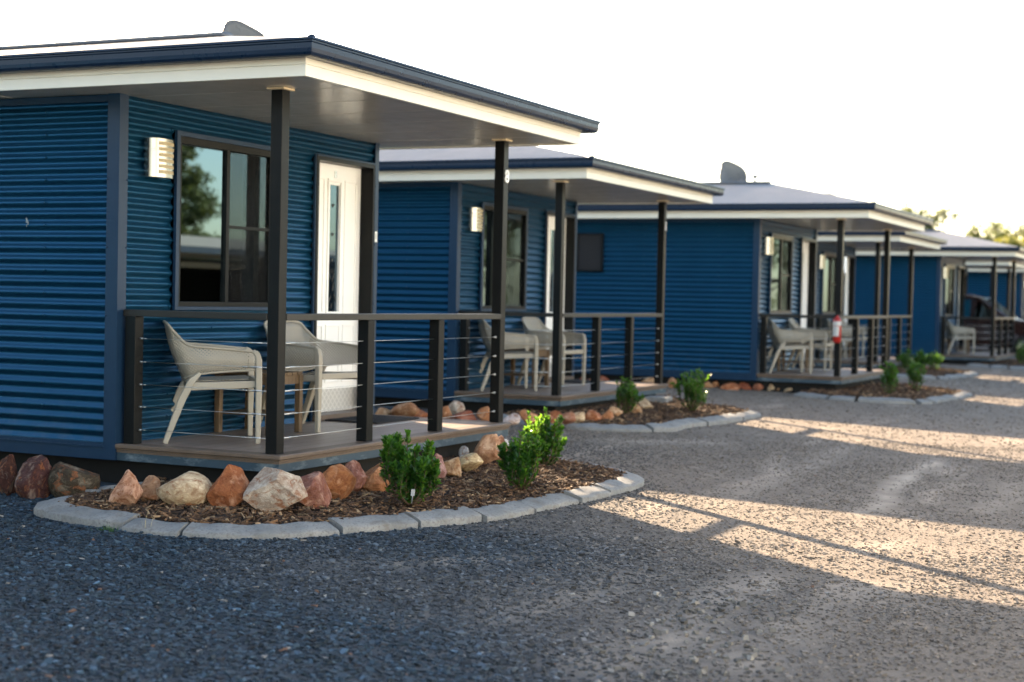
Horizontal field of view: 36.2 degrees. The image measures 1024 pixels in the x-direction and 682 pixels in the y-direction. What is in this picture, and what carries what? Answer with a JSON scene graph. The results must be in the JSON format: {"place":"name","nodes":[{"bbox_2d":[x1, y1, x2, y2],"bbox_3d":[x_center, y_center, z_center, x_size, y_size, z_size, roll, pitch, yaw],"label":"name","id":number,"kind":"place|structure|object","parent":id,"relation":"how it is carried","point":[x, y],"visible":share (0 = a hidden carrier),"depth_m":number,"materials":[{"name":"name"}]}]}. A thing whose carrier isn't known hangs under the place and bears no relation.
{"place":"outdoors","nodes":[
{"label":"outdoors","id":0,"kind":"place"},
{"bbox_2d":[58,452,626,524],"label":"ground","id":1,"kind":"structure","parent":0,"point":[260,520],"depth_m":9.43,"materials":[{"name":"brown wood"}]},
{"bbox_2d":[109,469,143,504],"bbox_3d":[-2.264,0.864,9.152,0.203,0.227,0.148,1,2,0],"label":"rock","id":2,"kind":"object","parent":1,"relation":"on","point":[127,490],"visible":0.99,"depth_m":9.12,"materials":[{"name":"stone"}]},
{"bbox_2d":[139,475,159,500],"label":"rock","id":3,"kind":"object","parent":1,"relation":"on","point":[150,484],"visible":0.65,"depth_m":9.28,"materials":[{"name":"stone"}]},
{"bbox_2d":[156,471,211,506],"bbox_3d":[-1.936,0.879,9.231,0.335,0.221,0.244,1,2,0],"label":"rock","id":4,"kind":"object","parent":1,"relation":"on","point":[191,488],"visible":0.97,"depth_m":9.14,"materials":[{"name":"stone"}]},
{"bbox_2d":[206,464,249,508],"bbox_3d":[-1.661,0.862,9.205,0.266,0.282,0.169,1,2,0],"label":"rock","id":5,"kind":"object","parent":1,"relation":"on","point":[229,486],"visible":0.9,"depth_m":9.15,"materials":[{"name":"stone"}]},
{"bbox_2d":[243,467,307,511],"bbox_3d":[-1.371,0.878,9.095,0.325,0.282,0.233,2,2,29],"label":"rock","id":6,"kind":"object","parent":1,"relation":"on","point":[270,489],"visible":0.98,"depth_m":9.06,"materials":[{"name":"stone"}]},
{"bbox_2d":[299,471,331,508],"bbox_3d":[-1.220,0.896,9.337,0.275,0.242,0.150,1,2,0],"label":"rock","id":7,"kind":"object","parent":1,"relation":"on","point":[317,488],"visible":0.68,"depth_m":9.31,"materials":[{"name":"stone"}]},
{"bbox_2d":[323,464,355,498],"bbox_3d":[-1.104,0.882,9.695,0.268,0.255,0.195,1,2,-22],"label":"rock","id":8,"kind":"object","parent":1,"relation":"on","point":[340,479],"visible":0.68,"depth_m":9.62,"materials":[{"name":"stone"}]},
{"bbox_2d":[345,460,366,491],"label":"rock","id":9,"kind":"object","parent":1,"relation":"on","point":[355,468],"visible":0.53,"depth_m":10.00,"materials":[{"name":"stone"}]},
{"bbox_2d":[361,462,390,493],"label":"rock","id":10,"kind":"object","parent":1,"relation":"on","point":[374,482],"visible":0.52,"depth_m":10.05,"materials":[{"name":"stone"}]},
{"bbox_2d":[379,429,441,504],"bbox_3d":[-0.622,0.769,9.591,0.390,0.470,0.441,1,2,4],"label":"shrub","id":11,"kind":"object","parent":1,"relation":"on","point":[404,467],"visible":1,"depth_m":9.53,"materials":[{"name":"green plant"}]},
{"bbox_2d":[434,453,446,477],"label":"rock","id":12,"kind":"object","parent":1,"relation":"on","point":[442,468],"visible":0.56,"depth_m":10.79,"materials":[{"name":"stone"}]},
{"bbox_2d":[444,457,461,476],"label":"rock","id":13,"kind":"object","parent":1,"relation":"on","point":[453,467],"visible":0.84,"depth_m":10.97,"materials":[{"name":"stone"}]},
{"bbox_2d":[459,446,468,456],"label":"rock","id":14,"kind":"object","parent":1,"relation":"on","point":[463,450],"visible":0.69,"depth_m":12.15,"materials":[{"name":"stone"}]},
{"bbox_2d":[459,453,482,471],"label":"rock","id":15,"kind":"object","parent":1,"relation":"on","point":[470,461],"visible":0.81,"depth_m":11.26,"materials":[{"name":"stone"}]},
{"bbox_2d":[474,434,500,464],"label":"rock","id":16,"kind":"object","parent":1,"relation":"on","point":[486,450],"visible":0.81,"depth_m":11.56,"materials":[{"name":"stone"}]},
{"bbox_2d":[496,435,507,459],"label":"rock","id":17,"kind":"object","parent":1,"relation":"on","point":[501,438],"visible":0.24,"depth_m":12.00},
{"bbox_2d":[496,430,549,489],"bbox_3d":[0.074,0.792,10.464,0.314,0.409,0.381,1,2,-23],"label":"shrub","id":18,"kind":"object","parent":1,"relation":"on","point":[519,461],"visible":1,"depth_m":10.42,"materials":[{"name":"green plant"}]},
{"bbox_2d":[521,406,566,465],"bbox_3d":[0.234,0.744,11.997,0.370,0.482,0.337,1,2,7],"label":"shrub","id":19,"kind":"object","parent":1,"relation":"on","point":[545,430],"visible":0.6,"depth_m":11.96,"materials":[{"name":"green plant"}]},
{"bbox_2d":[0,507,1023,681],"bbox_3d":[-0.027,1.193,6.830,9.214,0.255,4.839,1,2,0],"label":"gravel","id":20,"kind":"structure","parent":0,"point":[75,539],"depth_m":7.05,"materials":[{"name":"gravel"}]},
{"bbox_2d":[0,351,1023,681],"bbox_3d":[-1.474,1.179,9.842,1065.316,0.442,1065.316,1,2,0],"label":"ground","id":21,"kind":"structure","parent":0,"point":[894,479],"depth_m":8.90,"materials":[{"name":"gravel"}]},
{"bbox_2d":[0,454,17,495],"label":"rock","id":22,"kind":"object","parent":21,"relation":"on","point":[8,471],"visible":0.84,"depth_m":9.76,"materials":[{"name":"stone"}]},
{"bbox_2d":[14,455,51,498],"bbox_3d":[-2.947,0.854,9.694,0.241,0.293,0.176,1,2,0],"label":"rock","id":23,"kind":"object","parent":21,"relation":"on","point":[31,480],"visible":0.88,"depth_m":9.65,"materials":[{"name":"stone"}]},
{"bbox_2d":[48,462,100,497],"bbox_3d":[-2.725,0.883,9.716,0.321,0.255,0.262,1,2,0],"label":"rock","id":24,"kind":"object","parent":21,"relation":"on","point":[64,479],"visible":0.81,"depth_m":9.62,"materials":[{"name":"stone"}]},
{"bbox_2d":[91,524,117,531],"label":"grass tuft","id":25,"kind":"object","parent":21,"relation":"on","point":[109,528],"visible":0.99,"depth_m":8.61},
{"bbox_2d":[0,32,600,483],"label":"cabin","id":26,"kind":"object","parent":21,"relation":"on","point":[220,188],"visible":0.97,"depth_m":10.71,"materials":[{"name":"blue metal"}]},
{"bbox_2d":[162,320,261,443],"bbox_3d":[-2.079,0.274,10.774,0.652,0.822,0.616,1,2,-15],"label":"armchair","id":27,"kind":"object","parent":26,"relation":"on","point":[180,350],"visible":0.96,"depth_m":10.52,"materials":[{"name":"beige"}]},
{"bbox_2d":[172,130,270,309],"bbox_3d":[-2.090,-0.849,11.434,0.060,1.247,1.249,2,2,25],"label":"window","id":28,"kind":"structure","parent":26,"relation":"in","point":[221,186],"depth_m":11.36,"materials":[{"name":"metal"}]},
{"bbox_2d":[222,20,265,36],"bbox_3d":[-2.092,-2.095,12.304,0.359,0.881,0.471,1,2,1],"label":"satellite dish","id":29,"kind":"object","parent":26,"relation":"on","point":[236,28],"visible":0.12,"depth_m":12.39,"materials":[{"name":"grey metal"}]},
{"bbox_2d":[214,370,302,435],"bbox_3d":[-1.851,0.444,11.447,0.484,0.447,0.424,2,2,25],"label":"side table","id":30,"kind":"object","parent":26,"relation":"on","point":[294,377],"visible":0.49,"depth_m":11.39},
{"bbox_2d":[254,320,357,432],"bbox_3d":[-1.525,0.255,11.903,0.652,0.822,0.616,2,2,32],"label":"armchair","id":31,"kind":"object","parent":26,"relation":"on","point":[297,356],"visible":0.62,"depth_m":12.03,"materials":[{"name":"plastic"}]},
{"bbox_2d":[317,163,360,411],"bbox_3d":[-1.497,-0.436,12.961,0.047,2.041,0.841,2,2,25],"label":"door","id":32,"kind":"structure","parent":26,"relation":"in","point":[340,186],"depth_m":13.03,"materials":[{"name":"white wood"}]},
{"bbox_2d":[325,414,418,423],"bbox_3d":[-1.138,0.639,12.806,0.480,0.015,0.700,2,2,25],"label":"door mat","id":33,"kind":"object","parent":26,"relation":"on","point":[379,419],"depth_m":12.71,"materials":[{"name":"rubber"}]},
{"bbox_2d":[34,444,643,539],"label":"garden kerb","id":34,"kind":"structure","parent":21,"relation":"on","point":[56,510],"depth_m":8.99,"materials":[{"name":"concrete"}]},
{"bbox_2d":[375,408,391,414],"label":"rock","id":35,"kind":"object","parent":21,"relation":"on","point":[382,411],"visible":0.56,"depth_m":15.58,"materials":[{"name":"stone"}]},
{"bbox_2d":[390,402,418,416],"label":"rock","id":36,"kind":"object","parent":21,"relation":"on","point":[408,409],"visible":0.84,"depth_m":15.47,"materials":[{"name":"stone"}]},
{"bbox_2d":[413,410,427,416],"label":"rock","id":37,"kind":"object","parent":21,"relation":"on","point":[421,413],"visible":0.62,"depth_m":15.51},
{"bbox_2d":[442,406,451,418],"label":"rock","id":38,"kind":"object","parent":21,"relation":"on","point":[447,413],"visible":0.61,"depth_m":15.60,"materials":[{"name":"stone"}]},
{"bbox_2d":[449,400,464,414],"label":"rock","id":39,"kind":"object","parent":21,"relation":"on","point":[455,407],"visible":0.77,"depth_m":16.35,"materials":[{"name":"stone"}]},
{"bbox_2d":[450,410,476,419],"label":"rock","id":40,"kind":"object","parent":21,"relation":"on","point":[465,416],"visible":0.66,"depth_m":15.46,"materials":[{"name":"stone"}]},
{"bbox_2d":[476,406,489,420],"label":"rock","id":41,"kind":"object","parent":21,"relation":"on","point":[480,415],"visible":0.56,"depth_m":15.46,"materials":[{"name":"stone"}]},
{"bbox_2d":[503,413,519,425],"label":"rock","id":42,"kind":"object","parent":21,"relation":"on","point":[513,418],"visible":0.82,"depth_m":15.31,"materials":[{"name":"stone"}]},
{"bbox_2d":[0,425,1023,553],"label":"gravel","id":43,"kind":"structure","parent":21,"relation":"on","point":[3,500],"depth_m":11.91,"materials":[{"name":"gravel"}]},
{"bbox_2d":[519,409,538,424],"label":"rock","id":44,"kind":"object","parent":21,"relation":"on","point":[523,414],"visible":0.65,"depth_m":15.64,"materials":[{"name":"stone"}]},
{"bbox_2d":[374,146,724,412],"bbox_3d":[-2.626,-0.842,20.125,9.706,3.453,4.422,2,2,25],"label":"cabin","id":45,"kind":"object","parent":21,"relation":"on","point":[435,229],"visible":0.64,"depth_m":17.66,"materials":[{"name":"metal"}]},
{"bbox_2d":[478,202,528,310],"bbox_3d":[-0.102,-0.976,18.430,0.060,1.247,1.249,2,2,25],"label":"window","id":46,"kind":"structure","parent":45,"relation":"in","point":[517,217],"depth_m":18.61,"materials":[{"name":"glass"}]},
{"bbox_2d":[477,319,537,390],"bbox_3d":[-0.079,0.146,17.800,0.652,0.822,0.616,1,2,-11],"label":"armchair","id":47,"kind":"object","parent":45,"relation":"on","point":[526,353],"visible":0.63,"depth_m":17.55,"materials":[{"name":"plastic"}]},
{"bbox_2d":[504,348,549,387],"bbox_3d":[0.136,0.317,18.444,0.484,0.447,0.424,2,2,24],"label":"side table","id":48,"kind":"object","parent":45,"relation":"on","point":[545,353],"visible":0.53,"depth_m":18.49,"materials":[{"name":"plastic"}]},
{"bbox_2d":[516,317,585,385],"bbox_3d":[0.474,0.127,18.925,0.652,0.822,0.616,2,2,28],"label":"armchair","id":49,"kind":"object","parent":45,"relation":"on","point":[533,328],"visible":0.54,"depth_m":19.01,"materials":[{"name":"plastic"}]},
{"bbox_2d":[546,216,565,376],"bbox_3d":[0.490,-0.564,19.957,0.047,2.041,0.841,2,2,25],"label":"door","id":50,"kind":"structure","parent":45,"relation":"in","point":[551,220],"depth_m":19.95,"materials":[{"name":"white paint"}]},
{"bbox_2d":[564,379,606,383],"bbox_3d":[0.850,0.511,19.802,0.480,0.015,0.700,2,2,25],"label":"door mat","id":51,"kind":"object","parent":45,"relation":"on","point":[578,381],"depth_m":19.68,"materials":[{"name":"rubber"}]},
{"bbox_2d":[549,410,562,423],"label":"rock","id":52,"kind":"object","parent":21,"relation":"on","point":[554,414],"visible":0.54,"depth_m":15.68,"materials":[{"name":"stone"}]},
{"bbox_2d":[562,411,575,423],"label":"rock","id":53,"kind":"object","parent":21,"relation":"on","point":[569,417],"visible":0.76,"depth_m":15.82,"materials":[{"name":"stone"}]},
{"bbox_2d":[503,395,760,431],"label":"garden kerb","id":54,"kind":"structure","parent":21,"relation":"on","point":[676,425],"depth_m":16.20,"materials":[{"name":"concrete"}]},
{"bbox_2d":[642,377,653,382],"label":"rock","id":55,"kind":"object","parent":21,"relation":"on","point":[648,380],"visible":0.69,"depth_m":23.97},
{"bbox_2d":[544,591,796,681],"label":"gravel","id":56,"kind":"structure","parent":21,"relation":"on","point":[693,659],"depth_m":6.64,"materials":[{"name":"gravel"}]},
{"bbox_2d":[667,378,676,387],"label":"rock","id":57,"kind":"object","parent":21,"relation":"on","point":[670,380],"visible":0.66,"depth_m":23.20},
{"bbox_2d":[374,369,1023,446],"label":"gravel","id":58,"kind":"structure","parent":21,"relation":"on","point":[722,399],"depth_m":20.02,"materials":[{"name":"gravel"}]},
{"bbox_2d":[719,383,740,389],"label":"rock","id":59,"kind":"object","parent":21,"relation":"on","point":[731,386],"visible":0.87,"depth_m":23.40,"materials":[{"name":"stone"}]},
{"bbox_2d":[738,382,751,389],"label":"rock","id":60,"kind":"object","parent":21,"relation":"on","point":[745,386],"visible":0.94,"depth_m":23.58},
{"bbox_2d":[574,181,933,395],"bbox_3d":[1.675,-0.911,26.186,9.706,3.453,4.422,2,2,25],"label":"cabin","id":61,"kind":"object","parent":21,"relation":"on","point":[740,263],"visible":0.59,"depth_m":23.94,"materials":[{"name":"metal"}]},
{"bbox_2d":[576,233,603,271],"bbox_3d":[1.222,-1.390,24.558,0.460,0.600,0.046,2,2,25],"label":"window","id":62,"kind":"structure","parent":61,"relation":"in","point":[590,246],"depth_m":24.55,"materials":[{"name":"glass"}]},
{"bbox_2d":[719,160,746,181],"bbox_3d":[3.597,-2.452,25.505,0.407,0.998,0.534,2,2,18],"label":"satellite dish","id":63,"kind":"object","parent":61,"relation":"attached to","point":[729,171],"visible":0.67,"depth_m":25.61,"materials":[{"name":"grey metal"}]},
{"bbox_2d":[767,232,793,313],"bbox_3d":[4.199,-1.045,24.491,0.060,1.247,1.249,2,2,25],"label":"window","id":64,"kind":"structure","parent":61,"relation":"in","point":[780,269],"depth_m":24.47,"materials":[{"name":"glass"}]},
{"bbox_2d":[767,319,812,373],"bbox_3d":[4.191,0.076,23.847,0.652,0.822,0.616,1,2,-3],"label":"armchair","id":65,"kind":"object","parent":61,"relation":"on","point":[777,342],"visible":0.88,"depth_m":23.57,"materials":[{"name":"plastic"}]},
{"bbox_2d":[777,342,813,371],"bbox_3d":[4.437,0.248,24.505,0.484,0.447,0.424,2,2,21],"label":"side table","id":66,"kind":"object","parent":61,"relation":"on","point":[806,361],"visible":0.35,"depth_m":24.39,"materials":[{"name":"plastic"}]},
{"bbox_2d":[800,242,808,363],"bbox_3d":[4.791,-0.633,26.018,0.047,2.041,0.841,2,2,25],"label":"door","id":67,"kind":"structure","parent":61,"relation":"in","point":[805,244],"depth_m":26.21,"materials":[{"name":"white paint"}]},
{"bbox_2d":[785,318,832,370],"bbox_3d":[4.742,0.058,24.962,0.652,0.822,0.616,2,2,20],"label":"armchair","id":68,"kind":"object","parent":61,"relation":"on","point":[819,334],"visible":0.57,"depth_m":24.80,"materials":[{"name":"plastic"}]},
{"bbox_2d":[831,312,842,342],"bbox_3d":[4.760,-0.203,22.866,0.141,0.451,0.139,0,2,-30],"label":"fire extinguisher","id":69,"kind":"object","parent":61,"relation":"attached to","point":[837,322],"visible":1,"depth_m":22.82,"materials":[{"name":"metal"}]},
{"bbox_2d":[843,257,846,272],"bbox_3d":[4.883,-1.117,22.950,0.055,0.240,0.029,0,2,-45],"label":"extinguisher sign","id":70,"kind":"object","parent":61,"relation":"attached to","point":[845,265],"visible":1,"depth_m":22.94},
{"bbox_2d":[753,383,763,390],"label":"rock","id":71,"kind":"object","parent":21,"relation":"on","point":[758,387],"visible":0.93,"depth_m":23.51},
{"bbox_2d":[814,231,947,368],"bbox_3d":[3.883,-1.029,33.279,9.706,3.453,4.422,2,2,25],"label":"cabin","id":72,"kind":"object","parent":21,"relation":"on","point":[826,270],"visible":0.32,"depth_m":31.23,"materials":[{"name":"metal"}]},
{"bbox_2d":[820,251,836,313],"bbox_3d":[6.406,-1.164,31.584,0.060,1.247,1.249,2,2,25],"label":"window","id":73,"kind":"structure","parent":72,"relation":"in","point":[828,285],"depth_m":31.54,"materials":[{"name":"glass"}]},
{"bbox_2d":[820,318,858,358],"bbox_3d":[6.439,-0.042,30.972,0.652,0.822,0.616,1,2,-11],"label":"armchair","id":74,"kind":"object","parent":72,"relation":"on","point":[825,324],"visible":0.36,"depth_m":30.75,"materials":[{"name":"plastic"}]},
{"bbox_2d":[827,336,851,358],"bbox_3d":[6.645,0.129,31.598,0.484,0.447,0.424,2,2,24],"label":"side table","id":75,"kind":"object","parent":72,"relation":"on","point":[849,351],"visible":0.16,"depth_m":31.33,"materials":[{"name":"plastic"}]},
{"bbox_2d":[843,258,848,347],"bbox_3d":[6.999,-0.751,33.111,0.047,2.041,0.841,2,2,25],"label":"door","id":76,"kind":"structure","parent":72,"relation":"in","point":[847,273],"depth_m":33.34,"materials":[{"name":"white paint"}]},
{"bbox_2d":[833,319,866,358],"bbox_3d":[6.992,-0.061,32.097,0.652,0.822,0.616,2,2,29],"label":"armchair","id":77,"kind":"object","parent":72,"relation":"on","point":[862,331],"visible":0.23,"depth_m":31.74,"materials":[{"name":"plastic"}]},
{"bbox_2d":[794,383,971,403],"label":"garden kerb","id":78,"kind":"structure","parent":21,"relation":"on","point":[935,399],"depth_m":22.17,"materials":[{"name":"concrete"}]},
{"bbox_2d":[899,202,962,232],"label":"gum tree","id":79,"kind":"object","parent":21,"relation":"on","point":[942,214],"visible":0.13,"depth_m":61.53,"materials":[{"name":"green plant"}]},
{"bbox_2d":[897,365,977,379],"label":"garden kerb","id":80,"kind":"structure","parent":21,"relation":"on","point":[954,376],"depth_m":29.44,"materials":[{"name":"concrete"}]},
{"bbox_2d":[854,229,1023,365],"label":"cabin","id":81,"kind":"object","parent":21,"relation":"on","point":[938,288],"visible":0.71,"depth_m":36.99,"materials":[{"name":"metal"}]},
{"bbox_2d":[943,264,954,315],"bbox_3d":[10.541,-1.217,37.734,0.060,1.247,1.249,2,2,25],"label":"window","id":82,"kind":"structure","parent":81,"relation":"in","point":[949,292],"depth_m":37.72,"materials":[{"name":"glass"}]},
{"bbox_2d":[947,335,969,353],"bbox_3d":[10.779,0.076,37.748,0.484,0.447,0.424,2,2,22],"label":"side table","id":83,"kind":"object","parent":81,"relation":"on","point":[967,345],"visible":0.44,"depth_m":37.63,"materials":[{"name":"plastic"}]},
{"bbox_2d":[945,320,974,354],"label":"armchair","id":84,"kind":"object","parent":81,"relation":"on","point":[950,333],"visible":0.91,"depth_m":36.79,"materials":[{"name":"plastic"}]},
{"bbox_2d":[961,220,1019,242],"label":"gum tree","id":85,"kind":"object","parent":21,"relation":"on","point":[973,233],"visible":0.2,"depth_m":74.38,"materials":[{"name":"green plant"}]},
{"bbox_2d":[963,261,1023,352],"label":"cabin","id":86,"kind":"object","parent":21,"relation":"on","point":[1007,265],"visible":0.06,"depth_m":44.25,"materials":[{"name":"metal"}]},
{"bbox_2d":[963,294,1023,359],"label":"parked car","id":87,"kind":"object","parent":21,"relation":"on","point":[976,306],"visible":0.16,"depth_m":40.27,"materials":[{"name":"paint"}]},
{"bbox_2d":[966,363,1023,369],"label":"garden kerb","id":88,"kind":"structure","parent":21,"relation":"on","point":[997,366],"depth_m":35.39,"materials":[{"name":"concrete"}]},
{"bbox_2d":[967,269,1023,319],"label":"cabin","id":89,"kind":"object","parent":21,"relation":"on","point":[978,282],"visible":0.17,"depth_m":49.97,"materials":[{"name":"metal"}]},
{"bbox_2d":[975,215,1023,239],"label":"gum tree","id":90,"kind":"object","parent":21,"relation":"on","point":[993,224],"visible":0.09,"depth_m":89.50,"materials":[{"name":"green plant"}]},
{"bbox_2d":[994,235,1023,247],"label":"gum tree","id":91,"kind":"object","parent":21,"relation":"on","point":[1012,241],"visible":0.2,"depth_m":69.53,"materials":[{"name":"green plant"}]},
{"bbox_2d":[1015,340,1023,363],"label":"shrub","id":92,"kind":"object","parent":21,"relation":"on","point":[1018,352],"visible":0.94,"depth_m":36.49,"materials":[{"name":"green plant"}]},
{"bbox_2d":[0,0,1023,240],"label":"sky","id":93,"kind":"structure","parent":0,"point":[822,96],"materials":[{"name":"white"}]},
{"bbox_2d":[503,394,748,424],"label":"ground","id":94,"kind":"structure","parent":0,"point":[628,421],"depth_m":17.11,"materials":[{"name":"brown wood"}]},
{"bbox_2d":[574,412,584,422],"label":"rock","id":95,"kind":"object","parent":94,"relation":"on","point":[580,417],"visible":0.75,"depth_m":15.98,"materials":[{"name":"stone"}]},
{"bbox_2d":[585,409,601,420],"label":"rock","id":96,"kind":"object","parent":94,"relation":"on","point":[593,415],"visible":0.93,"depth_m":16.25,"materials":[{"name":"stone"}]},
{"bbox_2d":[601,410,613,419],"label":"rock","id":97,"kind":"object","parent":94,"relation":"on","point":[608,414],"visible":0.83,"depth_m":16.43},
{"bbox_2d":[609,407,622,415],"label":"rock","id":98,"kind":"object","parent":94,"relation":"on","point":[616,411],"visible":0.66,"depth_m":16.83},
{"bbox_2d":[615,376,644,413],"bbox_3d":[1.271,0.590,17.109,0.328,0.431,0.312,2,2,36],"label":"shrub","id":99,"kind":"object","parent":94,"relation":"on","point":[629,394],"visible":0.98,"depth_m":17.07,"materials":[{"name":"green plant"}]},
{"bbox_2d":[630,404,641,412],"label":"rock","id":100,"kind":"object","parent":94,"relation":"on","point":[638,409],"visible":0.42,"depth_m":17.26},
{"bbox_2d":[638,398,652,407],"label":"rock","id":101,"kind":"object","parent":94,"relation":"on","point":[645,403],"visible":0.88,"depth_m":17.98,"materials":[{"name":"stone"}]},
{"bbox_2d":[645,395,672,402],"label":"rock","id":102,"kind":"object","parent":94,"relation":"on","point":[661,399],"visible":0.74,"depth_m":19.00,"materials":[{"name":"stone"}]},
{"bbox_2d":[670,367,711,411],"bbox_3d":[2.082,0.555,17.867,0.443,0.515,0.405,1,2,-19],"label":"shrub","id":103,"kind":"object","parent":94,"relation":"on","point":[691,390],"visible":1,"depth_m":17.86,"materials":[{"name":"green plant"}]},
{"bbox_2d":[801,381,962,399],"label":"bark mulch","id":104,"kind":"object","parent":0,"point":[875,389],"visible":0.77,"depth_m":23.22,"materials":[{"name":"wood"}]},
{"bbox_2d":[878,361,898,393],"bbox_3d":[5.492,0.533,22.800,0.311,0.491,0.259,2,2,29],"label":"shrub","id":105,"kind":"object","parent":104,"relation":"on","point":[890,374],"visible":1,"depth_m":22.76,"materials":[{"name":"green plant"}]},
{"bbox_2d":[905,359,926,390],"bbox_3d":[6.172,0.519,23.944,0.333,0.490,0.353,0,2,-35],"label":"shrub","id":106,"kind":"object","parent":104,"relation":"on","point":[913,372],"visible":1,"depth_m":23.91,"materials":[{"name":"green plant"}]},
{"bbox_2d":[877,364,969,376],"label":"ground","id":107,"kind":"structure","parent":0,"point":[935,372],"depth_m":30.50,"materials":[{"name":"brown wood"}]},
{"bbox_2d":[895,349,913,367],"bbox_3d":[7.761,0.367,30.914,0.394,0.446,0.344,0,2,-38],"label":"shrub","id":108,"kind":"object","parent":107,"relation":"on","point":[905,358],"visible":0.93,"depth_m":30.88,"materials":[{"name":"green plant"}]},
{"bbox_2d":[913,349,926,368],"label":"shrub","id":109,"kind":"object","parent":107,"relation":"on","point":[921,359],"visible":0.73,"depth_m":31.54,"materials":[{"name":"green plant"}]},
{"bbox_2d":[926,350,943,368],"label":"shrub","id":110,"kind":"object","parent":107,"relation":"on","point":[933,359],"visible":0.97,"depth_m":31.43,"materials":[{"name":"green plant"}]},
{"bbox_2d":[970,359,1023,366],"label":"bark mulch","id":111,"kind":"object","parent":0,"point":[1015,362],"visible":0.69,"depth_m":36.36,"materials":[{"name":"wood"}]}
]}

